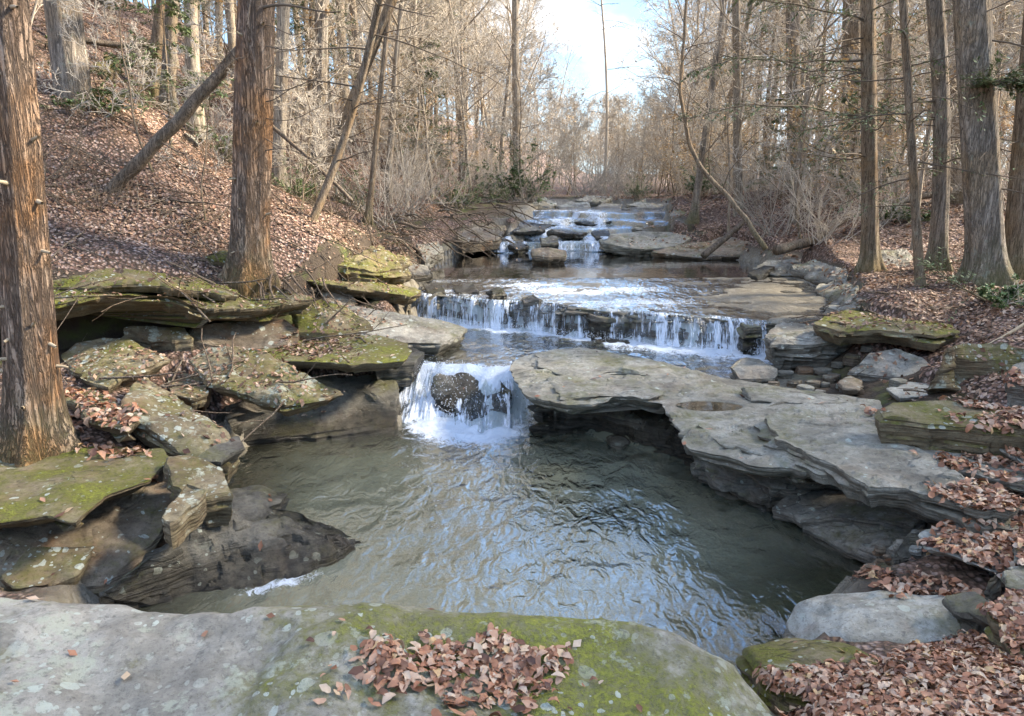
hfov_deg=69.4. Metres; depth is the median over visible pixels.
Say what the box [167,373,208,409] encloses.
rock
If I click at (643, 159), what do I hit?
beech sapling
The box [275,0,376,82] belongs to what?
hemlock tree
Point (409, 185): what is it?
bare shrub
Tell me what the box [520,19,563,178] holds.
bare tree
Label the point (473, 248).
tree root
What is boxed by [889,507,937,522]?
rock slab
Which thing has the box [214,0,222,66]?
bare tree
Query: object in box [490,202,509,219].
tree root
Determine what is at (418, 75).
bare tree
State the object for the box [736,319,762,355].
rock
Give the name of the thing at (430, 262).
rock
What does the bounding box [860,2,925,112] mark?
bare tree
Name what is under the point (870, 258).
hemlock tree
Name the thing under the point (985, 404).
fallen leaves
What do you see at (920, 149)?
beech sapling
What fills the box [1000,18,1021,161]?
hemlock tree
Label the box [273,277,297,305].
root
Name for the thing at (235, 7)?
hemlock tree
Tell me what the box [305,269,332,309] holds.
root
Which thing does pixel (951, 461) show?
fallen leaves
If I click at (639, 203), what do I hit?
boulder
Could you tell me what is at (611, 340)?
rock
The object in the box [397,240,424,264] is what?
tree root
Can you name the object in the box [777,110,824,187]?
young hemlock
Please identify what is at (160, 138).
fallen log
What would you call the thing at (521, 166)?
bare shrub
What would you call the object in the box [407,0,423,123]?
bare tree
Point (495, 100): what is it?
hemlock tree
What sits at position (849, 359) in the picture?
pebble
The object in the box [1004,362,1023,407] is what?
boulder
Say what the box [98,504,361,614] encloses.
bedrock outcrop
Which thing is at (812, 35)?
sapling
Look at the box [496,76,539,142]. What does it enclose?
bare tree
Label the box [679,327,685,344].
rock
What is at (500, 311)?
waterfall
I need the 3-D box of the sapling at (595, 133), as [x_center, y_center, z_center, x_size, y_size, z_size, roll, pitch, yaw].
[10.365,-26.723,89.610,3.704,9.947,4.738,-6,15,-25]
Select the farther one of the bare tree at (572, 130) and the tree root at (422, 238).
the bare tree at (572, 130)
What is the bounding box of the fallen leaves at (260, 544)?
[0,100,1016,693]
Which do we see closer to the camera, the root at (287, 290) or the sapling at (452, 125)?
the root at (287, 290)
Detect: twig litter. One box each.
[0,35,442,441]
[29,0,494,241]
[614,169,1007,259]
[791,233,1023,400]
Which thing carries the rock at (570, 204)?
on the ground
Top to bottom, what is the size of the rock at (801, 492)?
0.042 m
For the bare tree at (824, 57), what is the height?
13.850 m
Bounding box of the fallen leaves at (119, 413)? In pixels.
[64,384,158,482]
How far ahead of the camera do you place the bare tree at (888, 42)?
20.52 m
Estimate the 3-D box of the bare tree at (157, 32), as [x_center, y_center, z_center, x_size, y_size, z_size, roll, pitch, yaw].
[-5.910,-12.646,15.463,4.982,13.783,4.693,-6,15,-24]
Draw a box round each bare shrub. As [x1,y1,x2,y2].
[39,87,97,129]
[39,97,126,179]
[44,147,144,211]
[170,78,232,149]
[175,119,232,162]
[214,138,280,161]
[273,74,344,132]
[273,95,350,153]
[274,60,335,121]
[290,100,363,160]
[301,172,379,219]
[303,98,469,229]
[305,67,388,115]
[338,86,406,154]
[339,95,401,126]
[344,125,467,195]
[346,121,474,220]
[364,116,475,211]
[368,98,442,155]
[381,116,448,175]
[393,138,433,165]
[398,140,479,206]
[399,105,457,161]
[409,147,460,177]
[419,123,456,157]
[425,167,492,203]
[432,124,487,178]
[449,155,500,187]
[455,139,526,193]
[458,122,529,196]
[460,164,498,195]
[468,144,509,191]
[475,138,561,194]
[475,150,530,196]
[508,110,634,196]
[521,156,565,201]
[569,130,675,197]
[570,138,629,190]
[576,148,641,198]
[586,142,655,194]
[591,157,647,191]
[592,153,629,190]
[608,145,663,190]
[617,172,647,194]
[629,126,693,192]
[672,134,745,192]
[677,163,707,191]
[683,149,742,191]
[689,130,794,203]
[709,122,886,237]
[730,131,814,189]
[731,148,779,190]
[738,92,958,208]
[778,153,905,245]
[806,145,930,227]
[817,110,906,178]
[855,112,961,205]
[894,97,1014,210]
[900,120,1012,193]
[924,156,931,184]
[1000,150,1009,183]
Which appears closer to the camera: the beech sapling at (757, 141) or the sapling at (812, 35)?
the sapling at (812, 35)
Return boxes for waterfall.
[399,361,521,432]
[415,293,765,354]
[492,241,603,251]
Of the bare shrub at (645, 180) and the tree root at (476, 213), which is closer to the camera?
the tree root at (476, 213)
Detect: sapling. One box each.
[31,0,98,23]
[36,0,179,171]
[36,68,46,90]
[86,2,148,86]
[153,8,233,222]
[154,1,214,44]
[176,0,378,199]
[199,0,344,118]
[201,1,213,47]
[202,1,236,24]
[235,0,386,136]
[272,23,325,192]
[272,89,338,202]
[274,35,354,209]
[288,0,390,146]
[328,0,366,63]
[328,0,426,124]
[329,43,404,123]
[341,0,455,157]
[350,0,452,205]
[355,23,449,164]
[359,50,475,184]
[362,9,426,87]
[376,30,444,167]
[383,16,407,137]
[404,80,489,180]
[418,0,480,183]
[421,63,488,197]
[429,98,485,162]
[430,62,468,123]
[438,119,527,173]
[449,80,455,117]
[450,124,495,177]
[453,34,522,161]
[465,15,533,154]
[469,82,500,153]
[470,98,485,155]
[470,123,509,171]
[472,31,523,153]
[474,16,572,200]
[476,63,543,194]
[480,58,533,160]
[491,131,544,174]
[497,62,555,177]
[509,57,555,180]
[521,106,584,190]
[522,100,550,183]
[525,76,564,173]
[530,87,614,190]
[543,95,585,194]
[548,80,583,182]
[548,93,600,195]
[550,93,599,196]
[564,93,597,185]
[574,98,603,180]
[580,95,608,177]
[582,94,614,183]
[584,101,603,176]
[589,94,617,164]
[589,94,629,171]
[593,92,620,157]
[593,93,619,156]
[594,91,638,168]
[599,93,628,166]
[602,108,692,189]
[608,92,633,162]
[609,93,650,192]
[610,95,646,184]
[610,119,678,186]
[611,103,721,191]
[615,124,668,192]
[617,96,662,195]
[619,96,648,155]
[620,43,807,194]
[626,106,731,194]
[628,39,709,194]
[633,76,673,184]
[634,87,680,196]
[635,47,700,190]
[635,80,690,191]
[643,94,690,194]
[644,98,673,190]
[649,26,729,192]
[649,100,712,190]
[653,0,757,232]
[658,113,731,193]
[668,46,742,190]
[675,65,777,191]
[675,83,781,179]
[676,66,742,159]
[682,103,786,178]
[685,52,729,135]
[690,51,755,154]
[710,0,794,216]
[713,98,839,200]
[714,111,786,190]
[720,69,761,156]
[723,15,927,187]
[725,5,1006,219]
[728,0,876,238]
[742,98,784,172]
[745,77,896,186]
[745,86,779,156]
[762,84,859,195]
[773,62,827,139]
[780,51,915,199]
[786,15,840,127]
[806,72,841,185]
[813,42,883,184]
[824,45,932,180]
[846,46,1019,185]
[860,14,913,135]
[876,0,928,179]
[876,3,918,141]
[877,0,1022,189]
[883,1,931,182]
[891,0,1023,249]
[892,99,932,180]
[892,129,932,176]
[893,0,946,160]
[900,238,999,325]
[915,0,1023,126]
[923,7,1014,140]
[926,77,1011,170]
[958,0,1022,169]
[992,4,1022,110]
[994,22,1021,73]
[998,0,1023,140]
[998,109,1013,155]
[999,58,1014,174]
[1001,96,1013,147]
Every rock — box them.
[0,546,94,591]
[65,387,140,441]
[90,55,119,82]
[122,326,193,351]
[162,484,206,548]
[163,455,232,526]
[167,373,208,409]
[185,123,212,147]
[188,319,299,351]
[194,375,212,418]
[198,436,244,467]
[205,249,227,266]
[230,485,288,509]
[291,300,371,340]
[319,289,355,305]
[373,347,424,386]
[408,264,433,285]
[416,241,443,269]
[424,282,444,305]
[430,372,511,445]
[453,283,478,296]
[457,224,506,252]
[485,287,506,299]
[507,240,528,253]
[512,222,551,235]
[521,295,542,327]
[530,247,566,264]
[532,197,556,208]
[540,236,558,248]
[546,229,589,238]
[557,201,590,207]
[574,220,611,226]
[586,313,628,338]
[588,335,629,343]
[591,229,609,240]
[593,203,621,208]
[599,239,606,252]
[603,231,691,255]
[606,434,630,448]
[621,202,668,209]
[631,222,667,231]
[635,212,664,218]
[651,240,751,259]
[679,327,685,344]
[706,236,736,243]
[735,638,880,715]
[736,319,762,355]
[748,265,774,279]
[753,259,801,276]
[795,488,810,496]
[801,522,925,571]
[838,375,861,395]
[881,248,912,266]
[886,382,929,401]
[942,591,988,634]
[984,572,1004,601]
[984,597,1023,655]
[999,449,1022,465]
[1001,566,1023,589]
[1012,546,1023,565]
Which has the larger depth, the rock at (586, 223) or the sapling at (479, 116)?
the sapling at (479, 116)
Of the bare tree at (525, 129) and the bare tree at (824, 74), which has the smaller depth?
the bare tree at (824, 74)
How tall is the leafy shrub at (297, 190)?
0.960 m
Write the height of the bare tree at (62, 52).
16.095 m
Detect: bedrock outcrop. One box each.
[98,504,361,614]
[214,373,401,462]
[527,404,702,494]
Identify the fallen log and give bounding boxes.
[85,37,159,49]
[103,42,234,193]
[273,125,352,201]
[701,216,749,258]
[772,185,952,254]
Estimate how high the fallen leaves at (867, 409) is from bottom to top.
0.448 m
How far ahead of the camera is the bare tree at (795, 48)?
20.47 m
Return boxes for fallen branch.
[164,241,215,284]
[168,286,210,322]
[989,323,1023,342]
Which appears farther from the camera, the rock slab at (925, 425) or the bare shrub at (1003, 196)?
the bare shrub at (1003, 196)
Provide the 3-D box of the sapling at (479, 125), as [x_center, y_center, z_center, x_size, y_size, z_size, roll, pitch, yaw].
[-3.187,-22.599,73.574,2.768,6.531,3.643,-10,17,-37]
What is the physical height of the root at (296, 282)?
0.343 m
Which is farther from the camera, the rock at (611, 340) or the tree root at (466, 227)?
the tree root at (466, 227)
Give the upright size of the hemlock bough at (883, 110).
0.895 m
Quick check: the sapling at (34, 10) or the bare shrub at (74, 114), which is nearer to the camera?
the bare shrub at (74, 114)
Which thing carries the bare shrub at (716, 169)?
on the ground
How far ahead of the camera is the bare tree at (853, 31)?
22.23 m
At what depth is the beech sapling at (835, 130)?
17.91 m
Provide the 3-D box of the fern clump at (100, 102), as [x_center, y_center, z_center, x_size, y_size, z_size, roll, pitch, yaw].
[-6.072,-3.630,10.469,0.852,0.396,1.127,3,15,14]
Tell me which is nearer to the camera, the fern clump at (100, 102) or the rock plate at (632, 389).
the rock plate at (632, 389)
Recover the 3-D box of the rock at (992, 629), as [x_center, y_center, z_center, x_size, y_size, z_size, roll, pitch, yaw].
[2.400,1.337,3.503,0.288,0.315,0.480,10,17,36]
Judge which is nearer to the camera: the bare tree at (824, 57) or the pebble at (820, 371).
the pebble at (820, 371)
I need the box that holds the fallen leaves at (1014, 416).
[944,406,1023,527]
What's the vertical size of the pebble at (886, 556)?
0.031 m
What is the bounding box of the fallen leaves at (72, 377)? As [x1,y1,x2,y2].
[0,40,431,421]
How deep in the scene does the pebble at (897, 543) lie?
4.67 m
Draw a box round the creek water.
[224,206,845,630]
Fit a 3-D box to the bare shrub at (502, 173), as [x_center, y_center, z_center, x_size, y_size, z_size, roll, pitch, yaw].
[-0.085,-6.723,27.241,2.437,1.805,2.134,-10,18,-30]
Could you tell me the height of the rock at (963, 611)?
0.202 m
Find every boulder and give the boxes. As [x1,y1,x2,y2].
[0,597,774,715]
[61,338,170,392]
[120,377,239,482]
[188,346,342,416]
[533,201,552,209]
[575,195,612,205]
[625,199,646,207]
[729,358,777,383]
[782,590,966,643]
[847,349,928,381]
[893,533,1005,591]
[926,342,1023,394]
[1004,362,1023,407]
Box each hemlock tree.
[0,0,84,467]
[100,0,111,8]
[145,0,236,63]
[202,0,214,31]
[205,0,339,297]
[273,0,366,150]
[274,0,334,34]
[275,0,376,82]
[334,1,373,112]
[347,0,467,126]
[406,0,477,141]
[476,1,510,155]
[692,0,840,190]
[739,0,953,274]
[797,0,1022,285]
[831,0,1011,272]
[842,1,1022,181]
[894,10,932,176]
[1000,8,1018,115]
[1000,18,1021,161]
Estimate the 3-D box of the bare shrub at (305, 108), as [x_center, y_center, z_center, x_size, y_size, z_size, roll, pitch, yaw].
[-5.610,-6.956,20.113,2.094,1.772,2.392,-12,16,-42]
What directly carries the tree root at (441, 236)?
on the ground
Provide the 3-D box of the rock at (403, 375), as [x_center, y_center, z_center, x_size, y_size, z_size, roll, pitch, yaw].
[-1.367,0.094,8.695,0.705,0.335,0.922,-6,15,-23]
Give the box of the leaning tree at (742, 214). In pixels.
[640,0,767,250]
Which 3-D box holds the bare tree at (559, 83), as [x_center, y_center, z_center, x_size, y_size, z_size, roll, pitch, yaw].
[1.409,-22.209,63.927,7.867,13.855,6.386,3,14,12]
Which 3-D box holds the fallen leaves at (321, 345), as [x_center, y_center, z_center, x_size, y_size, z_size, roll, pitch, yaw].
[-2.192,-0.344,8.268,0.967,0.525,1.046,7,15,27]
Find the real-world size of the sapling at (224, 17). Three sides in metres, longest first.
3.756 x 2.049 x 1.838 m
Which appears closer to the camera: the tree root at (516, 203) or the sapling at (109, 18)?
the sapling at (109, 18)
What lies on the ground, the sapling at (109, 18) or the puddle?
the sapling at (109, 18)
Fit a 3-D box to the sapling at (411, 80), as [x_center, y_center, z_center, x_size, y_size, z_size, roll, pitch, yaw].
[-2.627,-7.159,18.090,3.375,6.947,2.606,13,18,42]
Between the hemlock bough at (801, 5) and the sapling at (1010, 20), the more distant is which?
the sapling at (1010, 20)
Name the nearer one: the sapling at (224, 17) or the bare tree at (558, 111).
the sapling at (224, 17)
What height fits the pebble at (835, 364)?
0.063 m
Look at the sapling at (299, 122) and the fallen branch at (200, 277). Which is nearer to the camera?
the fallen branch at (200, 277)
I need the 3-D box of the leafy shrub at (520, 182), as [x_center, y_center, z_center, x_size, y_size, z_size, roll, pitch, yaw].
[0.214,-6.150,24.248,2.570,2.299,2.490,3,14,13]
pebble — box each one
[762,612,776,623]
[767,623,783,635]
[768,381,779,385]
[777,370,793,378]
[781,618,788,626]
[787,379,801,387]
[795,366,813,374]
[796,384,814,390]
[804,380,819,388]
[813,367,832,376]
[820,381,829,387]
[822,374,838,383]
[823,377,835,382]
[831,361,843,367]
[842,353,860,366]
[856,388,863,394]
[860,345,872,351]
[860,563,872,570]
[872,545,885,555]
[875,559,887,564]
[883,554,891,559]
[888,378,906,386]
[888,545,894,554]
[893,539,902,549]
[909,545,922,555]
[910,529,919,532]
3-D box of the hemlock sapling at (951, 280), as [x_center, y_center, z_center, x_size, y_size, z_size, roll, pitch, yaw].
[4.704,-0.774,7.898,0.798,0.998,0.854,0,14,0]
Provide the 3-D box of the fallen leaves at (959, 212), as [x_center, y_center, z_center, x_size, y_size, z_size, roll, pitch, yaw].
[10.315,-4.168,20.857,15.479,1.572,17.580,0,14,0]
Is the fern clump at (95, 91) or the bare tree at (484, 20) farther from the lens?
the bare tree at (484, 20)
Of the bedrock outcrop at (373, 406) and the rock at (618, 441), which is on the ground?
the bedrock outcrop at (373, 406)
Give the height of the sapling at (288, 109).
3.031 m
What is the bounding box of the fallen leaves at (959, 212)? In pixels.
[580,182,1006,275]
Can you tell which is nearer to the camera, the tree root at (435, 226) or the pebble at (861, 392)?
the pebble at (861, 392)
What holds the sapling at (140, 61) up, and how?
on the ground
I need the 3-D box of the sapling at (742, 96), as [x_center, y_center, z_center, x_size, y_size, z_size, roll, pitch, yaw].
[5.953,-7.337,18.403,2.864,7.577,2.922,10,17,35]
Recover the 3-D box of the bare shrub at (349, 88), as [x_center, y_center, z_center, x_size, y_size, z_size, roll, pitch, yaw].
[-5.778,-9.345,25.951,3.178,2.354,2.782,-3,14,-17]
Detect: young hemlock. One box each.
[94,0,233,148]
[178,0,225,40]
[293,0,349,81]
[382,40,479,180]
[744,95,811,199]
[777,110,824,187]
[800,65,902,208]
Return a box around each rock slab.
[0,446,168,530]
[0,481,172,596]
[261,335,411,372]
[342,303,467,354]
[509,347,881,482]
[753,402,1021,534]
[762,318,853,369]
[772,491,927,529]
[787,259,848,284]
[814,280,861,305]
[820,299,860,316]
[874,400,1023,463]
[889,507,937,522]
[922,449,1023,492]
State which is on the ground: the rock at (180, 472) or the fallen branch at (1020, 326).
the fallen branch at (1020, 326)
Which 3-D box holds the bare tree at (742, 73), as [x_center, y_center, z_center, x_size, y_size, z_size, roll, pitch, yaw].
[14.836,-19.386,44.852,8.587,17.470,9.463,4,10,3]
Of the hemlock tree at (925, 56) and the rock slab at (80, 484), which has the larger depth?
the hemlock tree at (925, 56)
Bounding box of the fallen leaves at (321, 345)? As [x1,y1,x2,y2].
[268,298,352,359]
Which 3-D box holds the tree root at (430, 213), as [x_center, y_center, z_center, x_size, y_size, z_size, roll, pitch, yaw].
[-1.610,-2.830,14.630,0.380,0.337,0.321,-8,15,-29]
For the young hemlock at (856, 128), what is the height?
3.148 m
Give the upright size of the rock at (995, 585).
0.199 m
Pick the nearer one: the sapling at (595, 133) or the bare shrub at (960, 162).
the bare shrub at (960, 162)
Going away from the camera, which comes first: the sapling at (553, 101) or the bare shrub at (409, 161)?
the bare shrub at (409, 161)
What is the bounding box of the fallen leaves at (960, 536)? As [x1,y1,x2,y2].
[922,477,1023,597]
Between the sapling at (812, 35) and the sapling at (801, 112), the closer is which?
the sapling at (812, 35)
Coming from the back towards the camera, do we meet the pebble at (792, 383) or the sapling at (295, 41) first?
the sapling at (295, 41)
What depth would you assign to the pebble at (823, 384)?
7.71 m
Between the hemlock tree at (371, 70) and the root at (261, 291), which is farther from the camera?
the hemlock tree at (371, 70)
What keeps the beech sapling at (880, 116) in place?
on the ground
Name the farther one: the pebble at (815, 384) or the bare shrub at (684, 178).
the bare shrub at (684, 178)
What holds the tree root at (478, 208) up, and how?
on the ground
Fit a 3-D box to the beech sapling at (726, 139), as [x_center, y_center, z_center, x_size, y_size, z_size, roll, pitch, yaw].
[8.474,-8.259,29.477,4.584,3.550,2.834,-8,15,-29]
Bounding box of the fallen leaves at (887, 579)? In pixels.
[851,536,992,598]
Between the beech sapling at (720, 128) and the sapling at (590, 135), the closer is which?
the beech sapling at (720, 128)
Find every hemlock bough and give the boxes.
[675,64,861,136]
[680,27,862,96]
[732,0,863,40]
[795,80,934,142]
[960,46,1023,112]
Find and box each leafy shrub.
[271,152,327,202]
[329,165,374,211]
[430,169,482,209]
[474,134,556,203]
[478,175,510,202]
[624,172,654,198]
[680,153,727,195]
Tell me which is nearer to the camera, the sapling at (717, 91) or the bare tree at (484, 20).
the sapling at (717, 91)
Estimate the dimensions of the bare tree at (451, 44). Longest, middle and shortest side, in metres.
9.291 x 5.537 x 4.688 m
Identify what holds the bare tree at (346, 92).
on the ground
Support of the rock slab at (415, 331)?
on the ground
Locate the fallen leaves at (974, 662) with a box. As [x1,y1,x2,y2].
[752,588,1023,715]
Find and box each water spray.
[399,358,532,424]
[419,315,765,354]
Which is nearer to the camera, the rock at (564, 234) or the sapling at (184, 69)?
the sapling at (184, 69)
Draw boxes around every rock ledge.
[0,273,210,327]
[53,268,239,301]
[166,289,312,321]
[307,278,420,305]
[337,245,412,284]
[432,294,776,356]
[684,447,841,530]
[813,309,959,351]
[918,523,1019,573]
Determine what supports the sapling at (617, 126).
on the ground
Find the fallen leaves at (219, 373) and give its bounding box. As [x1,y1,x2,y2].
[138,277,328,445]
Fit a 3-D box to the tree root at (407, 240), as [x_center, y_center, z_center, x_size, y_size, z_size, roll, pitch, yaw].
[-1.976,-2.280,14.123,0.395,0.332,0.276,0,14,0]
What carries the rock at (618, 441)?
in the creek water
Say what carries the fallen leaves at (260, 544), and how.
on the ground
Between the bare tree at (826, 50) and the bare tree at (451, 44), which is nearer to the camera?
the bare tree at (451, 44)
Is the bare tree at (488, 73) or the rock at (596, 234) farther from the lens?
the bare tree at (488, 73)
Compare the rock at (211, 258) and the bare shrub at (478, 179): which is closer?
the rock at (211, 258)
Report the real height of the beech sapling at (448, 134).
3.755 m
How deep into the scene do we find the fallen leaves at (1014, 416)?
5.11 m
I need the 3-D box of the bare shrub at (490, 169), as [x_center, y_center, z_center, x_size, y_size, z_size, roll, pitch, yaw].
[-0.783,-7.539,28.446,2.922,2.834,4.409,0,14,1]
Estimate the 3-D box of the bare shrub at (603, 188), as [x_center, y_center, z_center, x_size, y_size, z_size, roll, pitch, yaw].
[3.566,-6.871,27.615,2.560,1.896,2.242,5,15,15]
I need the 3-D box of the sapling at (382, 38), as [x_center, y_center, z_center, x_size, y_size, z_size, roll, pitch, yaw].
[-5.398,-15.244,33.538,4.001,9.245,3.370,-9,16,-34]
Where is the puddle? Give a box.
[676,401,742,410]
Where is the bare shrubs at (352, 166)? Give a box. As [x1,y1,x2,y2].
[30,0,467,249]
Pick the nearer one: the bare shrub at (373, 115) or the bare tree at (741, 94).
the bare shrub at (373, 115)
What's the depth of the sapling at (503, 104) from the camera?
36.26 m
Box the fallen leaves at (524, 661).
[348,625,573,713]
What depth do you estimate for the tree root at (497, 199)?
17.56 m
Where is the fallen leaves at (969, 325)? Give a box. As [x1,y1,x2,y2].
[805,251,1023,404]
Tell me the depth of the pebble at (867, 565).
4.63 m
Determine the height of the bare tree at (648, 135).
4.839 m
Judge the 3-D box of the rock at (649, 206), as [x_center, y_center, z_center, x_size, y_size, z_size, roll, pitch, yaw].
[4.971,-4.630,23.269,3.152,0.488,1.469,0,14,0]
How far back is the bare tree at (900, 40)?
29.39 m
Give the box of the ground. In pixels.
[0,0,1023,715]
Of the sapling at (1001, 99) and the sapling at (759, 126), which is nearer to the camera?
the sapling at (1001, 99)
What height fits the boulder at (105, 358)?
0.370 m
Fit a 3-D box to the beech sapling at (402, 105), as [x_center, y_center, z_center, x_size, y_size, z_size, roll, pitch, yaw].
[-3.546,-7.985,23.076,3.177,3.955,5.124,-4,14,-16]
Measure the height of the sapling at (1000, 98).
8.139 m
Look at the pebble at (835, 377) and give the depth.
7.89 m
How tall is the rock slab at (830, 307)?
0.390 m
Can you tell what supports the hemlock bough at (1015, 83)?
attached to the bare tree at (984, 227)
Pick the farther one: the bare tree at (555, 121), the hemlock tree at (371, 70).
the bare tree at (555, 121)
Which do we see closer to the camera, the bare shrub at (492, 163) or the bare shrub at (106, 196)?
the bare shrub at (106, 196)
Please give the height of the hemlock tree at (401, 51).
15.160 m
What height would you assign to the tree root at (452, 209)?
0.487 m
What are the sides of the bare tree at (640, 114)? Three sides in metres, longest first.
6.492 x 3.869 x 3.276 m
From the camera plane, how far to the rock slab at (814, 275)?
12.99 m
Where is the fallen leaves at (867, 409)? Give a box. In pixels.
[846,400,878,414]
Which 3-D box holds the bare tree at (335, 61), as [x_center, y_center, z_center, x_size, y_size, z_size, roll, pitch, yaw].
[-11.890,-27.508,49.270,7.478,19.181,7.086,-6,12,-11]
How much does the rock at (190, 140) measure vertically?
0.811 m
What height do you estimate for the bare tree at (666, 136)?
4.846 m
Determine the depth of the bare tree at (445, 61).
44.11 m
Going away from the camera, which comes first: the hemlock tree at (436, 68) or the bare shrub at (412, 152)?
the bare shrub at (412, 152)
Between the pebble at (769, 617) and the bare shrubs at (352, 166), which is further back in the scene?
the bare shrubs at (352, 166)
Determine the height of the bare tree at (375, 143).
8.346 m
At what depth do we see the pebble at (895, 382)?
7.22 m
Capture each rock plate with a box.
[535,350,688,375]
[546,371,663,401]
[698,420,787,455]
[741,386,845,404]
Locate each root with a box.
[257,283,269,301]
[260,282,265,300]
[269,270,279,318]
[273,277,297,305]
[282,280,293,295]
[283,279,297,294]
[290,274,316,307]
[304,288,316,300]
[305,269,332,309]
[307,280,321,309]
[322,277,346,308]
[386,219,424,258]
[393,210,422,228]
[395,214,440,251]
[397,221,442,237]
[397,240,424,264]
[399,229,418,245]
[401,233,439,257]
[402,226,428,240]
[404,212,466,246]
[405,213,431,230]
[412,215,467,243]
[412,246,438,260]
[416,209,435,226]
[419,206,439,222]
[437,208,462,219]
[440,218,476,245]
[442,241,472,259]
[444,205,479,223]
[444,215,469,232]
[444,240,473,257]
[447,211,481,240]
[450,202,486,226]
[452,240,491,258]
[453,220,484,244]
[453,236,491,251]
[459,202,500,215]
[468,212,495,226]
[469,235,495,256]
[470,231,494,243]
[471,220,492,230]
[479,189,522,208]
[483,229,513,245]
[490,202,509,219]
[493,206,530,226]
[496,195,536,209]
[496,204,542,221]
[500,201,539,214]
[502,212,529,227]
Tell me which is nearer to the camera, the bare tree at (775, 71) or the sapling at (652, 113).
the bare tree at (775, 71)
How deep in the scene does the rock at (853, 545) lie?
5.32 m
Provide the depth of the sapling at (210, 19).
28.06 m
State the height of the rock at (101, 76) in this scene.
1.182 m
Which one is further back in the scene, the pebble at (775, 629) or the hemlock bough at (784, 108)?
the hemlock bough at (784, 108)
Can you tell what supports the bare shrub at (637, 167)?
on the ground
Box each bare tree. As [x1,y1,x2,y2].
[43,0,92,100]
[139,0,164,96]
[157,0,178,115]
[183,0,205,138]
[198,0,208,105]
[211,0,500,221]
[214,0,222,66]
[225,0,235,95]
[271,0,290,192]
[275,0,370,126]
[276,0,396,177]
[283,0,446,202]
[292,2,306,86]
[307,0,332,88]
[328,0,497,197]
[330,16,358,94]
[333,1,454,226]
[336,0,354,140]
[345,0,354,81]
[348,0,366,133]
[349,0,468,147]
[350,0,417,145]
[354,0,449,203]
[356,0,478,186]
[358,0,537,128]
[361,0,482,79]
[376,0,483,109]
[389,0,527,193]
[403,1,488,116]
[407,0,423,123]
[407,1,485,126]
[409,0,524,167]
[417,0,549,110]
[423,0,479,157]
[423,0,553,152]
[424,10,475,126]
[428,0,519,138]
[440,0,538,167]
[440,2,530,154]
[442,0,540,162]
[444,0,549,175]
[444,8,510,134]
[446,0,519,180]
[453,0,569,165]
[467,0,568,167]
[477,0,554,138]
[477,0,570,95]
[481,0,552,196]
[486,16,574,139]
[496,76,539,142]
[499,108,538,157]
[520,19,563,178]
[521,97,550,186]
[525,11,592,177]
[533,64,563,169]
[536,79,567,169]
[541,94,566,176]
[544,102,574,184]
[548,97,575,176]
[552,100,598,194]
[553,91,585,183]
[554,86,590,184]
[571,0,636,193]
[571,89,600,170]
[571,100,597,169]
[578,106,618,182]
[579,93,599,173]
[583,93,616,177]
[599,95,639,193]
[608,86,638,183]
[608,99,641,152]
[610,0,699,125]
[610,93,632,163]
[613,0,759,122]
[621,89,660,186]
[626,102,673,174]
[627,99,670,193]
[628,99,654,166]
[631,0,688,127]
[631,0,840,184]
[643,88,681,186]
[645,0,726,105]
[645,0,781,151]
[654,100,677,187]
[657,0,768,145]
[665,0,841,190]
[669,0,782,223]
[671,2,742,103]
[672,0,754,92]
[677,0,768,177]
[683,0,922,186]
[688,2,820,140]
[689,0,819,185]
[691,0,801,208]
[698,1,842,118]
[700,0,923,223]
[704,0,838,89]
[713,0,830,181]
[716,31,785,148]
[723,5,828,148]
[730,0,784,187]
[744,0,883,180]
[752,0,833,164]
[753,0,841,131]
[755,1,899,168]
[762,0,920,188]
[762,7,838,133]
[763,0,859,189]
[763,0,927,170]
[783,0,842,167]
[783,0,877,183]
[799,0,926,185]
[834,0,927,181]
[841,0,860,183]
[845,0,1023,286]
[860,0,946,174]
[860,0,1021,112]
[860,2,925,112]
[876,1,1008,178]
[877,0,946,130]
[893,0,1022,127]
[919,0,962,203]
[959,12,1023,279]
[993,1,1023,109]
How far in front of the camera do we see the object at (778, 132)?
19.20 m
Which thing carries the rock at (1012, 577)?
on the ground
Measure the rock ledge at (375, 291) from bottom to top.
0.558 m
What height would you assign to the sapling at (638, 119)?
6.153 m
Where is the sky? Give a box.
[129,0,1017,173]
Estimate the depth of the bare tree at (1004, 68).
18.09 m
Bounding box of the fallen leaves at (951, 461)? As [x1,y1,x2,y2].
[908,449,1023,523]
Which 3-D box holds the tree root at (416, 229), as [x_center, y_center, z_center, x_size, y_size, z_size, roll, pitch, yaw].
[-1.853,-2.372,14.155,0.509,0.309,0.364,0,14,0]
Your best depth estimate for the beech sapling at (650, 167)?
43.33 m
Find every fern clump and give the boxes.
[41,88,123,116]
[93,82,123,99]
[210,136,231,162]
[879,198,930,224]
[976,273,1023,308]
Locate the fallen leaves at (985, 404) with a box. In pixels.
[871,366,1023,414]
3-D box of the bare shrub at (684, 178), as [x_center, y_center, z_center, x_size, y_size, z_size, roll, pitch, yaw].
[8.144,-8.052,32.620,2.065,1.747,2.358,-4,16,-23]
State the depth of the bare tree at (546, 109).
108.42 m
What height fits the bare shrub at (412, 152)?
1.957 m
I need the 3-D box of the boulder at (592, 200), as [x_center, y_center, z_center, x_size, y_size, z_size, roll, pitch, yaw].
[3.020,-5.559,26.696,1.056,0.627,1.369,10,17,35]

